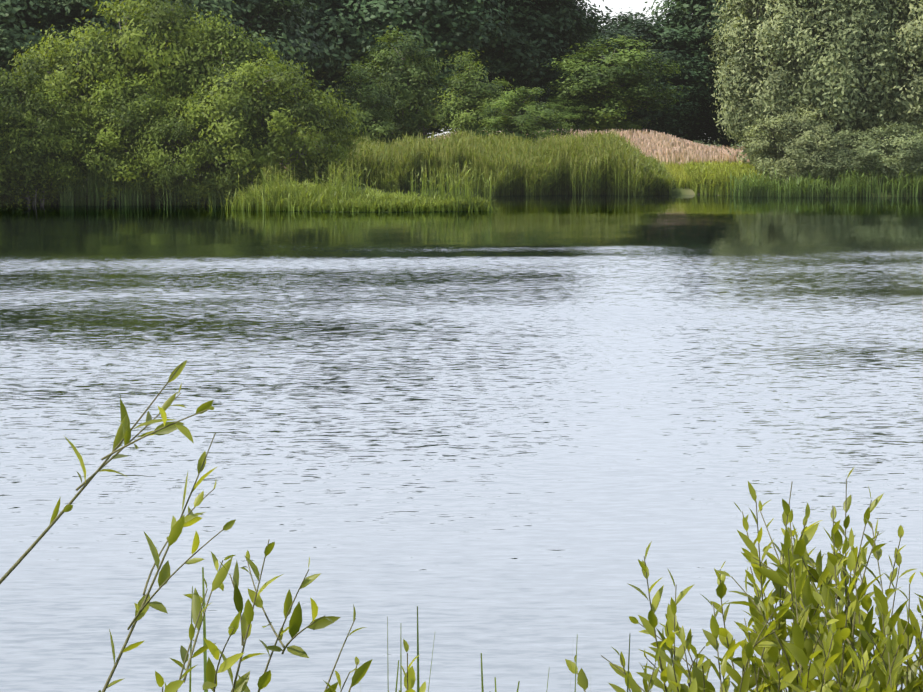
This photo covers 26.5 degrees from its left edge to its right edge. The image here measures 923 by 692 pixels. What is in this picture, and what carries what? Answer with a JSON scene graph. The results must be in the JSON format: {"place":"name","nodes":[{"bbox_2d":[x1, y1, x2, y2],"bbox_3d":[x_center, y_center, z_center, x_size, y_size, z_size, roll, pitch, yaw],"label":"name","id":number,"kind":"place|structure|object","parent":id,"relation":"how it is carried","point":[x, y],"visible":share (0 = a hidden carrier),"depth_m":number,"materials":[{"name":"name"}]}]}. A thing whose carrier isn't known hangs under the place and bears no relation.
{"place":"outdoors","nodes":[
{"label":"outdoors","id":0,"kind":"place"},
{"bbox_2d":[208,177,498,211],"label":"grass","id":1,"kind":"structure","parent":0,"point":[307,200],"depth_m":69.19,"materials":[{"name":"green plant"}]},
{"bbox_2d":[189,567,672,691],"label":"grass","id":2,"kind":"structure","parent":0,"point":[204,643],"depth_m":4.27,"materials":[{"name":"green plant"}]},
{"bbox_2d":[0,194,922,691],"bbox_3d":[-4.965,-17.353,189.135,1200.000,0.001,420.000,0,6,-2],"label":"water","id":3,"kind":"structure","parent":0,"point":[510,440],"depth_m":17.41,"materials":[{"name":"grey liquid"}]},
{"bbox_2d":[0,60,79,206],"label":"willow bush","id":4,"kind":"object","parent":3,"relation":"in","point":[6,98],"depth_m":73.66,"materials":[{"name":"green plant"}]},
{"bbox_2d":[0,69,99,205],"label":"willow bush","id":5,"kind":"object","parent":3,"relation":"in","point":[58,142],"depth_m":73.87,"materials":[{"name":"green plant"}]},
{"bbox_2d":[1,9,169,194],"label":"willow bush","id":6,"kind":"object","parent":3,"relation":"in","point":[33,61],"depth_m":76.04,"materials":[{"name":"green plant"}]},
{"bbox_2d":[233,157,495,210],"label":"reeds","id":7,"kind":"object","parent":3,"relation":"on","point":[347,187],"depth_m":69.63,"materials":[{"name":"green plant"}]},
{"bbox_2d":[1,157,922,206],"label":"shore rushes","id":8,"kind":"object","parent":3,"relation":"on","point":[856,184],"depth_m":85.90,"materials":[{"name":"green plant"}]},
{"bbox_2d":[287,126,677,195],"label":"reed bed","id":9,"kind":"object","parent":3,"relation":"on","point":[613,163],"depth_m":89.17,"materials":[{"name":"green plant"}]},
{"bbox_2d":[683,160,760,194],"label":"reeds","id":10,"kind":"object","parent":3,"relation":"on","point":[704,174],"depth_m":89.72,"materials":[{"name":"green plant"}]},
{"bbox_2d":[30,140,922,211],"bbox_3d":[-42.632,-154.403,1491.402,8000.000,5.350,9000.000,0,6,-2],"label":"ground","id":11,"kind":"structure","parent":0,"point":[685,191],"depth_m":88.22,"materials":[{"name":"brown soil"}]},
{"bbox_2d":[0,0,102,82],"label":"tall tree","id":12,"kind":"object","parent":11,"relation":"on","point":[12,38],"depth_m":91.43,"materials":[{"name":"green plant"}]},
{"bbox_2d":[4,0,203,51],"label":"tall tree","id":13,"kind":"object","parent":11,"relation":"on","point":[77,8],"depth_m":94.55,"materials":[{"name":"green plant"}]},
{"bbox_2d":[53,66,193,204],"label":"willow bush","id":14,"kind":"object","parent":11,"relation":"on","point":[129,121],"depth_m":74.57,"materials":[{"name":"green plant"}]},
{"bbox_2d":[41,0,227,189],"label":"willow bush","id":15,"kind":"object","parent":11,"relation":"on","point":[139,39],"depth_m":76.77,"materials":[{"name":"green plant"}]},
{"bbox_2d":[127,85,243,206],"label":"willow bush","id":16,"kind":"object","parent":11,"relation":"on","point":[186,170],"depth_m":74.02,"materials":[{"name":"green plant"}]},
{"bbox_2d":[152,1,303,168],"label":"willow bush","id":17,"kind":"object","parent":11,"relation":"on","point":[219,32],"depth_m":77.09,"materials":[{"name":"green plant"}]},
{"bbox_2d":[147,0,339,101],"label":"tall tree","id":18,"kind":"object","parent":11,"relation":"on","point":[279,11],"depth_m":100.76,"materials":[{"name":"green plant"}]},
{"bbox_2d":[176,46,374,204],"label":"willow bush","id":19,"kind":"object","parent":11,"relation":"on","point":[248,107],"depth_m":73.31,"materials":[{"name":"green plant"}]},
{"bbox_2d":[226,0,400,131],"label":"tall tree","id":20,"kind":"object","parent":11,"relation":"on","point":[343,57],"depth_m":122.05,"materials":[{"name":"green plant"}]},
{"bbox_2d":[263,0,434,138],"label":"tall tree","id":21,"kind":"object","parent":11,"relation":"on","point":[336,68],"depth_m":126.16,"materials":[{"name":"green plant"}]},
{"bbox_2d":[334,53,409,144],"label":"bush","id":22,"kind":"object","parent":11,"relation":"on","point":[375,119],"depth_m":102.50,"materials":[{"name":"green plant"}]},
{"bbox_2d":[346,26,450,143],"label":"tree","id":23,"kind":"object","parent":11,"relation":"on","point":[404,69],"depth_m":108.01,"materials":[{"name":"green plant"}]},
{"bbox_2d":[381,120,451,141],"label":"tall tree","id":24,"kind":"object","parent":11,"relation":"on","point":[436,130],"depth_m":156.17,"materials":[{"name":"green plant"}]},
{"bbox_2d":[311,0,532,138],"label":"tall tree","id":25,"kind":"object","parent":11,"relation":"on","point":[453,29],"depth_m":123.68,"materials":[{"name":"green plant"}]},
{"bbox_2d":[430,94,466,126],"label":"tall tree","id":26,"kind":"object","parent":11,"relation":"on","point":[444,114],"depth_m":153.17,"materials":[{"name":"green plant"}]},
{"bbox_2d":[0,360,922,691],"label":"willow branches","id":27,"kind":"object","parent":11,"relation":"on","point":[826,648],"visible":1,"depth_m":4.35,"materials":[{"name":"green plant"}]},
{"bbox_2d":[429,49,513,137],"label":"bush","id":28,"kind":"object","parent":11,"relation":"on","point":[480,91],"depth_m":104.36,"materials":[{"name":"green plant"}]},
{"bbox_2d":[465,86,580,143],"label":"bush","id":29,"kind":"object","parent":11,"relation":"on","point":[523,108],"depth_m":100.74,"materials":[{"name":"green plant"}]},
{"bbox_2d":[443,0,623,131],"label":"tall tree","id":30,"kind":"object","parent":11,"relation":"on","point":[519,59],"depth_m":131.84,"materials":[{"name":"green plant"}]},
{"bbox_2d":[496,0,613,131],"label":"tall tree","id":31,"kind":"object","parent":11,"relation":"on","point":[582,39],"depth_m":136.37,"materials":[{"name":"green plant"}]},
{"bbox_2d":[531,95,600,131],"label":"bush","id":32,"kind":"object","parent":11,"relation":"on","point":[566,108],"depth_m":124.37,"materials":[{"name":"green plant"}]},
{"bbox_2d":[536,33,690,131],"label":"tree","id":33,"kind":"object","parent":11,"relation":"on","point":[606,81],"depth_m":124.67,"materials":[{"name":"green plant"}]},
{"bbox_2d":[582,76,717,141],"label":"bush","id":34,"kind":"object","parent":11,"relation":"on","point":[688,134],"depth_m":162.38,"materials":[{"name":"green plant"}]},
{"bbox_2d":[590,16,709,143],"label":"tall tree","id":35,"kind":"object","parent":11,"relation":"on","point":[637,49],"depth_m":178.26,"materials":[{"name":"green plant"}]},
{"bbox_2d":[584,1,721,137],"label":"tall tree","id":36,"kind":"object","parent":11,"relation":"on","point":[668,121],"depth_m":145.60,"materials":[{"name":"green plant"}]},
{"bbox_2d":[635,0,770,127],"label":"tall tree","id":37,"kind":"object","parent":11,"relation":"on","point":[701,17],"depth_m":147.79,"materials":[{"name":"green plant"}]},
{"bbox_2d":[677,75,741,147],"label":"bush","id":38,"kind":"object","parent":11,"relation":"on","point":[711,133],"depth_m":163.06,"materials":[{"name":"green plant"}]},
{"bbox_2d":[705,0,838,169],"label":"willow tree","id":39,"kind":"object","parent":11,"relation":"on","point":[749,58],"depth_m":89.59,"materials":[{"name":"green plant"}]},
{"bbox_2d":[742,101,857,188],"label":"sallow bush","id":40,"kind":"object","parent":11,"relation":"on","point":[798,148],"depth_m":87.53,"materials":[{"name":"green plant"}]},
{"bbox_2d":[784,128,886,184],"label":"sallow bush","id":41,"kind":"object","parent":11,"relation":"on","point":[847,160],"depth_m":86.82,"materials":[{"name":"green plant"}]},
{"bbox_2d":[755,0,917,139],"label":"willow tree","id":42,"kind":"object","parent":11,"relation":"on","point":[835,83],"depth_m":88.04,"materials":[{"name":"green plant"}]},
{"bbox_2d":[756,1,916,127],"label":"tall tree","id":43,"kind":"object","parent":11,"relation":"on","point":[895,7],"depth_m":116.83,"materials":[{"name":"green plant"}]},
{"bbox_2d":[840,120,922,183],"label":"sallow bush","id":44,"kind":"object","parent":11,"relation":"on","point":[903,144],"depth_m":86.74,"materials":[{"name":"green plant"}]},
{"bbox_2d":[854,0,922,139],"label":"willow tree","id":45,"kind":"object","parent":11,"relation":"on","point":[911,96],"depth_m":88.52,"materials":[{"name":"green plant"}]},
{"bbox_2d":[280,128,749,168],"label":"dry reeds","id":46,"kind":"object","parent":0,"point":[663,146],"depth_m":105.52,"materials":[{"name":"beige plant"}]},
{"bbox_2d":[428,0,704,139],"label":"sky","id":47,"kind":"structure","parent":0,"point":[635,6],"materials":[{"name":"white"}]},
{"bbox_2d":[662,157,788,190],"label":"reeds","id":48,"kind":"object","parent":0,"point":[682,178],"depth_m":91.86,"materials":[{"name":"green plant"}]}
]}

